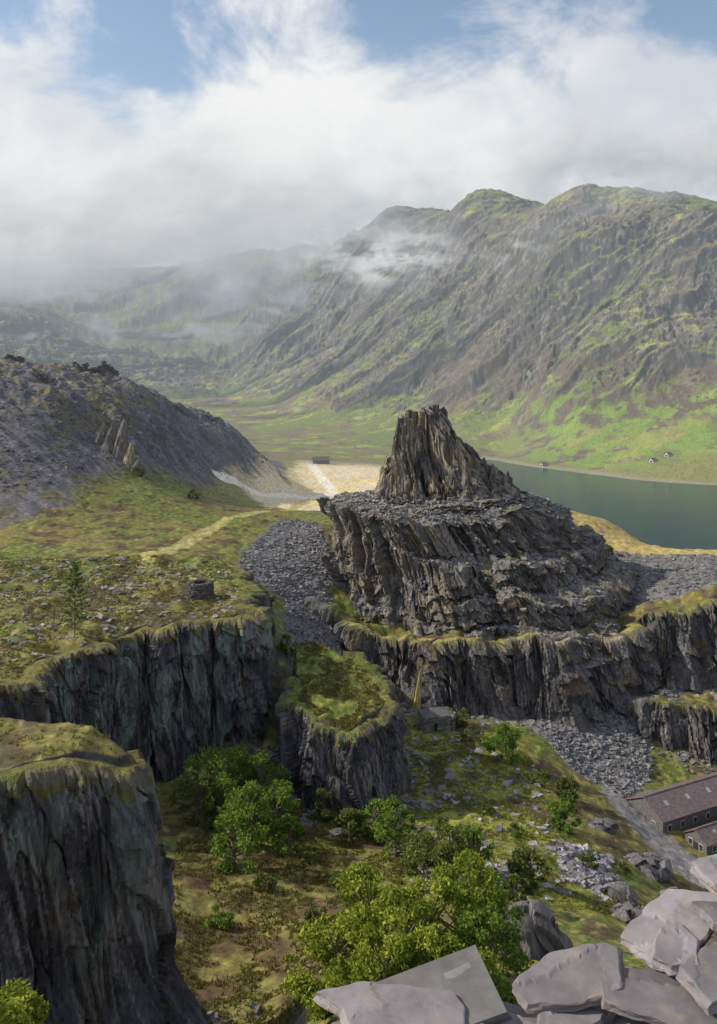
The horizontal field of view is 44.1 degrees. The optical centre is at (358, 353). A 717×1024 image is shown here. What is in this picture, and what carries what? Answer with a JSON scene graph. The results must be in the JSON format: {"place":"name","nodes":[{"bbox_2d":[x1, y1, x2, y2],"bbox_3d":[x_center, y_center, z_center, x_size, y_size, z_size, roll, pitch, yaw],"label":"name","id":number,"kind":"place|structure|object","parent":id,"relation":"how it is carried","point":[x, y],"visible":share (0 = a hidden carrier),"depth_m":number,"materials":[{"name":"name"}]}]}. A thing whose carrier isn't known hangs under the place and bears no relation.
{"place":"outdoors","nodes":[
{"label":"outdoors","id":0,"kind":"place"},
{"bbox_2d":[0,99,579,338],"bbox_3d":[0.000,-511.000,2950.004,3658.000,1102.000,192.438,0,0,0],"label":"cloud","id":1,"kind":"structure","parent":0,"point":[135,185],"depth_m":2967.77,"materials":[{"name":"white"}]},
{"bbox_2d":[0,123,598,283],"bbox_3d":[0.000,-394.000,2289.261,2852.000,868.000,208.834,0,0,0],"label":"cloud","id":2,"kind":"structure","parent":0,"point":[229,202],"depth_m":2299.04,"materials":[{"name":"white"}]},
{"bbox_2d":[0,125,660,291],"bbox_3d":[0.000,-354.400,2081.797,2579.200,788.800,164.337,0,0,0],"label":"cloud","id":3,"kind":"structure","parent":0,"point":[179,209],"depth_m":2061.72,"materials":[{"name":"white"}]},
{"bbox_2d":[0,120,662,266],"bbox_3d":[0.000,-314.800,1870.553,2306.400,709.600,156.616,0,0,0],"label":"cloud","id":4,"kind":"structure","parent":0,"point":[8,223],"depth_m":1845.40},
{"bbox_2d":[1,91,710,283],"bbox_3d":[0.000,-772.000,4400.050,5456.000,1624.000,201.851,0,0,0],"label":"cloud","id":5,"kind":"structure","parent":0,"point":[373,189],"depth_m":4400.42,"materials":[{"name":"white"}]},
{"bbox_2d":[0,183,716,1023],"bbox_3d":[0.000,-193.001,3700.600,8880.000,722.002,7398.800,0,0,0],"label":"quarry terrain","id":6,"kind":"structure","parent":0,"point":[574,329],"depth_m":1420.27,"materials":[{"name":"plant"}]},
{"bbox_2d":[0,978,33,1023],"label":"birch tree","id":7,"kind":"object","parent":6,"relation":"on","point":[15,997],"visible":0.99,"depth_m":60.24,"materials":[{"name":"green plant"}]},
{"bbox_2d":[0,987,49,1023],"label":"birch tree","id":8,"kind":"object","parent":6,"relation":"on","point":[40,1012],"visible":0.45,"depth_m":64.05,"materials":[{"name":"green plant"}]},
{"bbox_2d":[34,372,54,383],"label":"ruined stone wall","id":9,"kind":"structure","parent":6,"relation":"on","point":[44,377],"depth_m":638.75,"materials":[{"name":"stone"}]},
{"bbox_2d":[0,716,121,762],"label":"grass","id":10,"kind":"structure","parent":6,"relation":"on","point":[57,748],"depth_m":130.00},
{"bbox_2d":[61,561,91,634],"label":"pine tree","id":11,"kind":"object","parent":6,"relation":"on","point":[75,579],"visible":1,"depth_m":246.60,"materials":[{"name":"green plant"}]},
{"bbox_2d":[81,361,106,375],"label":"ruined stone wall","id":12,"kind":"structure","parent":6,"relation":"on","point":[100,369],"depth_m":732.75,"materials":[{"name":"stone"}]},
{"bbox_2d":[94,423,107,445],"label":"rock pinnacle","id":13,"kind":"object","parent":6,"relation":"on","point":[101,433],"visible":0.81,"depth_m":582.88,"materials":[{"name":"stone"}]},
{"bbox_2d":[0,749,212,1023],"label":"quarry cliff","id":14,"kind":"structure","parent":6,"relation":"on","point":[88,929],"depth_m":122.11,"materials":[{"name":"stone"}]},
{"bbox_2d":[101,422,117,452],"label":"rock pinnacle","id":15,"kind":"object","parent":6,"relation":"on","point":[109,441],"visible":0.8,"depth_m":577.82,"materials":[{"name":"stone"}]},
{"bbox_2d":[112,419,127,460],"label":"rock pinnacle","id":16,"kind":"object","parent":6,"relation":"on","point":[120,449],"visible":0.94,"depth_m":573.20,"materials":[{"name":"stone"}]},
{"bbox_2d":[0,556,242,784],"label":"boulders","id":17,"kind":"object","parent":6,"relation":"on","point":[99,615],"visible":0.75,"depth_m":283.35,"materials":[{"name":"stone"}]},
{"bbox_2d":[0,553,251,742],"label":"heather","id":18,"kind":"object","parent":6,"relation":"on","point":[94,614],"visible":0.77,"depth_m":282.69,"materials":[{"name":"green plant"}]},
{"bbox_2d":[123,443,134,467],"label":"rock pinnacle","id":19,"kind":"object","parent":6,"relation":"on","point":[129,461],"visible":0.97,"depth_m":568.72,"materials":[{"name":"stone"}]},
{"bbox_2d":[0,569,275,782],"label":"quarry cliff","id":20,"kind":"structure","parent":6,"relation":"on","point":[166,700],"depth_m":251.25,"materials":[{"name":"stone"}]},
{"bbox_2d":[0,358,283,491],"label":"slate waste rocks","id":21,"kind":"object","parent":6,"relation":"on","point":[87,440],"visible":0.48,"depth_m":629.58,"materials":[{"name":"stone"}]},
{"bbox_2d":[165,767,222,829],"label":"broadleaf tree","id":22,"kind":"object","parent":6,"relation":"on","point":[188,791],"visible":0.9,"depth_m":221.06,"materials":[{"name":"green plant"}]},
{"bbox_2d":[185,579,214,599],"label":"stone shelter","id":23,"kind":"object","parent":6,"relation":"on","point":[200,589],"visible":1,"depth_m":283.94,"materials":[{"name":"stone"}]},
{"bbox_2d":[172,744,241,816],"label":"broadleaf tree","id":24,"kind":"object","parent":6,"relation":"on","point":[193,762],"visible":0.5,"depth_m":231.01,"materials":[{"name":"green plant"}]},
{"bbox_2d":[199,771,239,827],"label":"broadleaf tree","id":25,"kind":"object","parent":6,"relation":"on","point":[223,779],"visible":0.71,"depth_m":221.82,"materials":[{"name":"green plant"}]},
{"bbox_2d":[204,904,234,928],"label":"gorse bush","id":26,"kind":"object","parent":6,"relation":"on","point":[226,920],"visible":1,"depth_m":174.09,"materials":[{"name":"green plant"}]},
{"bbox_2d":[214,744,257,795],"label":"broadleaf tree","id":27,"kind":"object","parent":6,"relation":"on","point":[238,753],"visible":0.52,"depth_m":239.29,"materials":[{"name":"green plant"}]},
{"bbox_2d":[208,808,268,873],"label":"broadleaf tree","id":28,"kind":"object","parent":6,"relation":"on","point":[237,819],"visible":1,"depth_m":198.98,"materials":[{"name":"green plant"}]},
{"bbox_2d":[215,779,274,841],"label":"broadleaf tree","id":29,"kind":"object","parent":6,"relation":"on","point":[235,803],"visible":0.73,"depth_m":210.86,"materials":[{"name":"green plant"}]},
{"bbox_2d":[251,871,277,893],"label":"gorse bush","id":30,"kind":"object","parent":6,"relation":"on","point":[258,882],"visible":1,"depth_m":189.48,"materials":[{"name":"green plant"}]},
{"bbox_2d":[240,749,290,807],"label":"broadleaf tree","id":31,"kind":"object","parent":6,"relation":"on","point":[267,781],"visible":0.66,"depth_m":237.14,"materials":[{"name":"green plant"}]},
{"bbox_2d":[260,778,300,830],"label":"broadleaf tree","id":32,"kind":"object","parent":6,"relation":"on","point":[278,797],"visible":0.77,"depth_m":223.61,"materials":[{"name":"green plant"}]},
{"bbox_2d":[277,634,295,657],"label":"broadleaf tree","id":33,"kind":"object","parent":6,"relation":"on","point":[282,645],"visible":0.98,"depth_m":291.74,"materials":[{"name":"green plant"}]},
{"bbox_2d":[269,813,306,857],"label":"broadleaf tree","id":34,"kind":"object","parent":6,"relation":"on","point":[285,822],"visible":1,"depth_m":211.05,"materials":[{"name":"green plant"}]},
{"bbox_2d":[238,519,340,653],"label":"scree rocks","id":35,"kind":"object","parent":6,"relation":"on","point":[312,543],"visible":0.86,"depth_m":380.38,"materials":[{"name":"stone"}]},
{"bbox_2d":[298,851,317,865],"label":"gorse bush","id":36,"kind":"object","parent":6,"relation":"on","point":[311,855],"visible":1,"depth_m":204.65,"materials":[{"name":"green plant"}]},
{"bbox_2d":[304,905,327,922],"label":"gorse bush","id":37,"kind":"object","parent":6,"relation":"on","point":[308,914],"visible":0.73,"depth_m":174.41,"materials":[{"name":"green plant"}]},
{"bbox_2d":[312,456,329,463],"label":"stone cottage","id":38,"kind":"structure","parent":6,"relation":"on","point":[321,460],"depth_m":1179.27,"materials":[{"name":"grey stone"}]},
{"bbox_2d":[281,909,362,1022],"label":"birch tree","id":39,"kind":"object","parent":6,"relation":"on","point":[324,947],"visible":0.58,"depth_m":111.73,"materials":[{"name":"green plant"}]},
{"bbox_2d":[309,788,339,821],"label":"broadleaf tree","id":40,"kind":"object","parent":6,"relation":"on","point":[323,797],"visible":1,"depth_m":234.64,"materials":[{"name":"green plant"}]},
{"bbox_2d":[315,907,363,986],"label":"birch tree","id":41,"kind":"object","parent":6,"relation":"on","point":[344,911],"visible":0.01,"depth_m":125.67,"materials":[{"name":"green plant"}]},
{"bbox_2d":[274,650,411,814],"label":"quarry cliff","id":42,"kind":"structure","parent":6,"relation":"on","point":[366,761],"depth_m":246.56,"materials":[{"name":"stone"}]},
{"bbox_2d":[291,641,383,731],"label":"heather","id":43,"kind":"object","parent":42,"relation":"on","point":[337,670],"visible":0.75,"depth_m":262.95,"materials":[{"name":"green plant"}]},
{"bbox_2d":[172,618,519,1023],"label":"heather","id":44,"kind":"object","parent":6,"relation":"on","point":[281,1017],"visible":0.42,"depth_m":184.10,"materials":[{"name":"green plant"}]},
{"bbox_2d":[333,808,365,844],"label":"broadleaf tree","id":45,"kind":"object","parent":6,"relation":"on","point":[348,816],"visible":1,"depth_m":223.37,"materials":[{"name":"green plant"}]},
{"bbox_2d":[332,859,395,983],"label":"birch tree","id":46,"kind":"object","parent":6,"relation":"on","point":[358,877],"visible":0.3,"depth_m":118.08,"materials":[{"name":"green plant"}]},
{"bbox_2d":[355,797,386,841],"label":"broadleaf tree","id":47,"kind":"object","parent":6,"relation":"on","point":[375,806],"visible":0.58,"depth_m":228.03,"materials":[{"name":"green plant"}]},
{"bbox_2d":[327,923,432,1018],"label":"birch tree","id":48,"kind":"object","parent":6,"relation":"on","point":[352,970],"visible":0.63,"depth_m":104.17,"materials":[{"name":"green plant"}]},
{"bbox_2d":[374,812,404,846],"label":"broadleaf tree","id":49,"kind":"object","parent":6,"relation":"on","point":[380,817],"visible":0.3,"depth_m":221.40,"materials":[{"name":"green plant"}]},
{"bbox_2d":[346,881,446,980],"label":"birch tree","id":50,"kind":"object","parent":6,"relation":"on","point":[399,901],"visible":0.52,"depth_m":109.74,"materials":[{"name":"green plant"}]},
{"bbox_2d":[373,794,420,858],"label":"broadleaf tree","id":51,"kind":"object","parent":6,"relation":"on","point":[392,805],"visible":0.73,"depth_m":211.38,"materials":[{"name":"green plant"}]},
{"bbox_2d":[407,685,415,707],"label":"rock pinnacle","id":52,"kind":"object","parent":6,"relation":"on","point":[410,701],"visible":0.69,"depth_m":320.36,"materials":[{"name":"stone"}]},
{"bbox_2d":[412,669,421,709],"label":"rock pinnacle","id":53,"kind":"object","parent":6,"relation":"on","point":[417,702],"visible":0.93,"depth_m":317.49,"materials":[{"name":"stone"}]},
{"bbox_2d":[399,830,442,876],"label":"broadleaf tree","id":54,"kind":"object","parent":6,"relation":"on","point":[406,865],"visible":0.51,"depth_m":198.57,"materials":[{"name":"green plant"}]},
{"bbox_2d":[381,873,468,971],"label":"birch tree","id":55,"kind":"object","parent":6,"relation":"on","point":[447,889],"visible":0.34,"depth_m":115.90,"materials":[{"name":"green plant"}]},
{"bbox_2d":[416,706,455,732],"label":"stone hut","id":56,"kind":"object","parent":6,"relation":"on","point":[431,720],"visible":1,"depth_m":294.90,"materials":[{"name":"grey stone"}]},
{"bbox_2d":[406,821,480,880],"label":"broadleaf tree","id":57,"kind":"object","parent":6,"relation":"on","point":[420,854],"visible":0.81,"depth_m":191.28,"materials":[{"name":"green plant"}]},
{"bbox_2d":[407,932,498,969],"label":"birch tree","id":58,"kind":"object","parent":6,"relation":"on","point":[450,943],"visible":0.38,"depth_m":105.02,"materials":[{"name":"green plant"}]},
{"bbox_2d":[448,706,470,728],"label":"broadleaf tree","id":59,"kind":"object","parent":6,"relation":"on","point":[462,713],"visible":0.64,"depth_m":299.10,"materials":[{"name":"green plant"}]},
{"bbox_2d":[207,584,716,1023],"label":"scree rocks","id":60,"kind":"object","parent":6,"relation":"on","point":[424,805],"visible":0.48,"depth_m":314.40,"materials":[{"name":"stone"}]},
{"bbox_2d":[409,862,515,893],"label":"boulders","id":61,"kind":"object","parent":6,"relation":"on","point":[504,868],"visible":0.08,"depth_m":200.27,"materials":[{"name":"stone"}]},
{"bbox_2d":[422,848,507,980],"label":"birch tree","id":62,"kind":"object","parent":6,"relation":"on","point":[477,894],"visible":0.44,"depth_m":122.70,"materials":[{"name":"green plant"}]},
{"bbox_2d":[445,823,495,868],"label":"broadleaf tree","id":63,"kind":"object","parent":6,"relation":"on","point":[476,833],"visible":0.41,"depth_m":195.63,"materials":[{"name":"green plant"}]},
{"bbox_2d":[461,725,484,744],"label":"gorse bush","id":64,"kind":"object","parent":6,"relation":"on","point":[466,734],"visible":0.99,"depth_m":289.70,"materials":[{"name":"green plant"}]},
{"bbox_2d":[317,490,635,636],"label":"scree rocks","id":65,"kind":"object","parent":6,"relation":"on","point":[417,500],"visible":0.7,"depth_m":366.55,"materials":[{"name":"stone"}]},
{"bbox_2d":[316,405,640,669],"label":"rock knoll","id":66,"kind":"structure","parent":6,"relation":"on","point":[433,455],"depth_m":364.23,"materials":[{"name":"stone"}]},
{"bbox_2d":[443,851,524,968],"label":"birch tree","id":67,"kind":"object","parent":6,"relation":"on","point":[502,903],"visible":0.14,"depth_m":130.79,"materials":[{"name":"green plant"}]},
{"bbox_2d":[476,803,495,816],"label":"gorse bush","id":68,"kind":"object","parent":6,"relation":"on","point":[489,808],"visible":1,"depth_m":239.81,"materials":[{"name":"green plant"}]},
{"bbox_2d":[438,902,534,1004],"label":"birch tree","id":69,"kind":"object","parent":6,"relation":"on","point":[480,921],"visible":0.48,"depth_m":112.64,"materials":[{"name":"green plant"}]},
{"bbox_2d":[332,945,666,1023],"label":"dry stone wall","id":70,"kind":"structure","parent":6,"relation":"on","point":[463,975],"depth_m":2.78,"materials":[{"name":"stone"}]},
{"bbox_2d":[312,981,465,1023],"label":"slate slab","id":71,"kind":"object","parent":70,"relation":"on","point":[363,1002],"depth_m":2.67,"materials":[{"name":"stone"}]},
{"bbox_2d":[501,1012,535,1023],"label":"slate slab","id":72,"kind":"object","parent":70,"relation":"on","point":[517,1019],"depth_m":2.67,"materials":[{"name":"stone"}]},
{"bbox_2d":[536,1006,604,1023],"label":"slate slab","id":73,"kind":"object","parent":70,"relation":"on","point":[591,1015],"depth_m":2.60,"materials":[{"name":"stone"}]},
{"bbox_2d":[512,943,623,1013],"bbox_3d":[0.668,1.921,2.726,0.403,0.035,0.237,-6,8,-20],"label":"slate slab","id":74,"kind":"object","parent":73,"relation":"on","point":[564,980],"depth_m":2.71,"materials":[{"name":"stone"}]},
{"label":"slate slab","id":75,"kind":"object","parent":70,"relation":"on","visible":0},
{"bbox_2d":[600,967,716,1023],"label":"slate slab","id":76,"kind":"object","parent":75,"relation":"on","point":[649,996],"depth_m":2.62,"materials":[{"name":"stone"}]},
{"label":"slate slab","id":77,"kind":"object","parent":70,"relation":"on","visible":0},
{"bbox_2d":[675,933,716,1015],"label":"slate slab","id":78,"kind":"object","parent":77,"relation":"on","point":[699,983],"depth_m":2.66,"materials":[{"name":"stone"}]},
{"bbox_2d":[651,922,699,975],"bbox_3d":[0.999,1.872,2.785,0.141,0.035,0.221,6,5,21],"label":"slate slab","id":79,"kind":"object","parent":78,"relation":"on","point":[675,945],"depth_m":2.77,"materials":[{"name":"stone"}]},
{"bbox_2d":[620,888,716,971],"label":"slate slab","id":80,"kind":"object","parent":79,"relation":"on","point":[668,906],"depth_m":2.90,"materials":[{"name":"stone"}]},
{"bbox_2d":[690,901,716,931],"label":"slate slab","id":81,"kind":"object","parent":80,"relation":"on","point":[706,911],"depth_m":2.86,"materials":[{"name":"stone"}]},
{"bbox_3d":[1.506,1.876,2.697,0.515,0.027,0.396,0,0,-11],"label":"slate slab","id":82,"kind":"object","parent":70,"relation":"on","visible":0},
{"bbox_2d":[690,855,716,892],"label":"slate slab","id":83,"kind":"object","parent":82,"relation":"on","point":[703,871],"depth_m":3.11,"materials":[{"name":"stone"}]},
{"bbox_2d":[481,721,522,763],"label":"broadleaf tree","id":84,"kind":"object","parent":6,"relation":"on","point":[502,735],"visible":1,"depth_m":276.16,"materials":[{"name":"green plant"}]},
{"bbox_2d":[384,721,640,919],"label":"grass","id":85,"kind":"structure","parent":6,"relation":"on","point":[564,896],"depth_m":243.37,"materials":[{"name":"plant"}]},
{"bbox_2d":[388,721,639,909],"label":"boulders","id":86,"kind":"object","parent":6,"relation":"on","point":[499,828],"visible":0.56,"depth_m":245.95,"materials":[{"name":"stone"}]},
{"bbox_2d":[506,822,524,837],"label":"gorse bush","id":87,"kind":"object","parent":6,"relation":"on","point":[513,825],"visible":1,"depth_m":225.05,"materials":[{"name":"green plant"}]},
{"bbox_2d":[500,873,533,902],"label":"broadleaf tree","id":88,"kind":"object","parent":6,"relation":"on","point":[514,879],"visible":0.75,"depth_m":181.00,"materials":[{"name":"green plant"}]},
{"bbox_2d":[507,847,551,889],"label":"broadleaf tree","id":89,"kind":"object","parent":6,"relation":"on","point":[523,857],"visible":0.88,"depth_m":195.05,"materials":[{"name":"green plant"}]},
{"bbox_2d":[498,899,565,959],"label":"rock outcrop","id":90,"kind":"object","parent":6,"relation":"on","point":[539,928],"visible":0.59,"depth_m":147.46,"materials":[{"name":"stone"}]},
{"bbox_2d":[529,769,554,786],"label":"gorse bush","id":91,"kind":"object","parent":6,"relation":"on","point":[546,774],"visible":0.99,"depth_m":267.39,"materials":[{"name":"green plant"}]},
{"bbox_2d":[547,795,582,833],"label":"broadleaf tree","id":92,"kind":"object","parent":6,"relation":"on","point":[557,820],"visible":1,"depth_m":236.84,"materials":[{"name":"green plant"}]},
{"bbox_2d":[560,930,572,948],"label":"rock outcrop","id":93,"kind":"object","parent":6,"relation":"on","point":[566,939],"visible":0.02,"depth_m":155.99,"materials":[{"name":"stone"}]},
{"bbox_2d":[553,776,580,799],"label":"broadleaf tree","id":94,"kind":"object","parent":6,"relation":"on","point":[570,787],"visible":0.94,"depth_m":260.95,"materials":[{"name":"green plant"}]},
{"bbox_2d":[556,839,614,900],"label":"boulders","id":95,"kind":"object","parent":6,"relation":"on","point":[605,862],"visible":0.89,"depth_m":213.98,"materials":[{"name":"stone"}]},
{"bbox_2d":[521,631,653,799],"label":"scree rocks","id":96,"kind":"object","parent":6,"relation":"on","point":[630,778],"visible":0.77,"depth_m":308.42,"materials":[{"name":"stone"}]},
{"bbox_2d":[576,850,598,869],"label":"gorse bush","id":97,"kind":"object","parent":6,"relation":"on","point":[581,857],"visible":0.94,"depth_m":214.72,"materials":[{"name":"green plant"}]},
{"bbox_2d":[586,817,618,834],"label":"rock outcrop","id":98,"kind":"object","parent":6,"relation":"on","point":[609,825],"visible":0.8,"depth_m":248.35,"materials":[{"name":"stone"}]},
{"bbox_2d":[602,881,637,903],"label":"rock outcrop","id":99,"kind":"object","parent":6,"relation":"on","point":[621,892],"visible":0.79,"depth_m":203.48,"materials":[{"name":"stone"}]},
{"bbox_2d":[612,861,630,874],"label":"gorse bush","id":100,"kind":"object","parent":6,"relation":"on","point":[624,869],"visible":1,"depth_m":221.22,"materials":[{"name":"green plant"}]},
{"bbox_2d":[611,901,644,923],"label":"rock outcrop","id":101,"kind":"object","parent":6,"relation":"on","point":[627,912],"visible":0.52,"depth_m":188.51,"materials":[{"name":"stone"}]},
{"bbox_2d":[623,850,674,883],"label":"rock outcrop","id":102,"kind":"object","parent":6,"relation":"on","point":[654,867],"visible":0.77,"depth_m":229.73,"materials":[{"name":"stone"}]},
{"bbox_2d":[610,550,716,607],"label":"scree rocks","id":103,"kind":"object","parent":6,"relation":"on","point":[655,565],"visible":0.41,"depth_m":390.91,"materials":[{"name":"stone"}]},
{"bbox_2d":[626,772,716,832],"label":"slate workshop","id":104,"kind":"structure","parent":6,"relation":"on","point":[688,804],"depth_m":273.17,"materials":[{"name":"stone"}]},
{"bbox_2d":[684,821,716,854],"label":"slate workshop","id":105,"kind":"structure","parent":6,"relation":"on","point":[703,838],"depth_m":258.99,"materials":[{"name":"stone"}]},
{"bbox_2d":[0,0,716,267],"label":"sky","id":106,"kind":"structure","parent":0,"point":[633,78],"materials":[{"name":"white"}]},
{"bbox_2d":[1,116,716,296],"bbox_3d":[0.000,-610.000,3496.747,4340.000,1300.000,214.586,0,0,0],"label":"cloud","id":107,"kind":"structure","parent":0,"point":[406,150],"depth_m":3500.40,"materials":[{"name":"white"}]},
{"bbox_2d":[302,596,716,731],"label":"quarry cliff","id":108,"kind":"structure","parent":0,"point":[535,676],"depth_m":330.31,"materials":[{"name":"stone"}]},
{"bbox_2d":[486,460,716,549],"bbox_3d":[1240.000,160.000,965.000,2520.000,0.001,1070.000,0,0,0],"label":"lake","id":109,"kind":"structure","parent":0,"point":[673,515],"depth_m":956.43,"materials":[{"name":"teal liquid"}]},
{"bbox_2d":[622,695,716,761],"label":"quarry cliff","id":110,"kind":"structure","parent":0,"point":[672,727],"depth_m":320.16,"materials":[{"name":"stone"}]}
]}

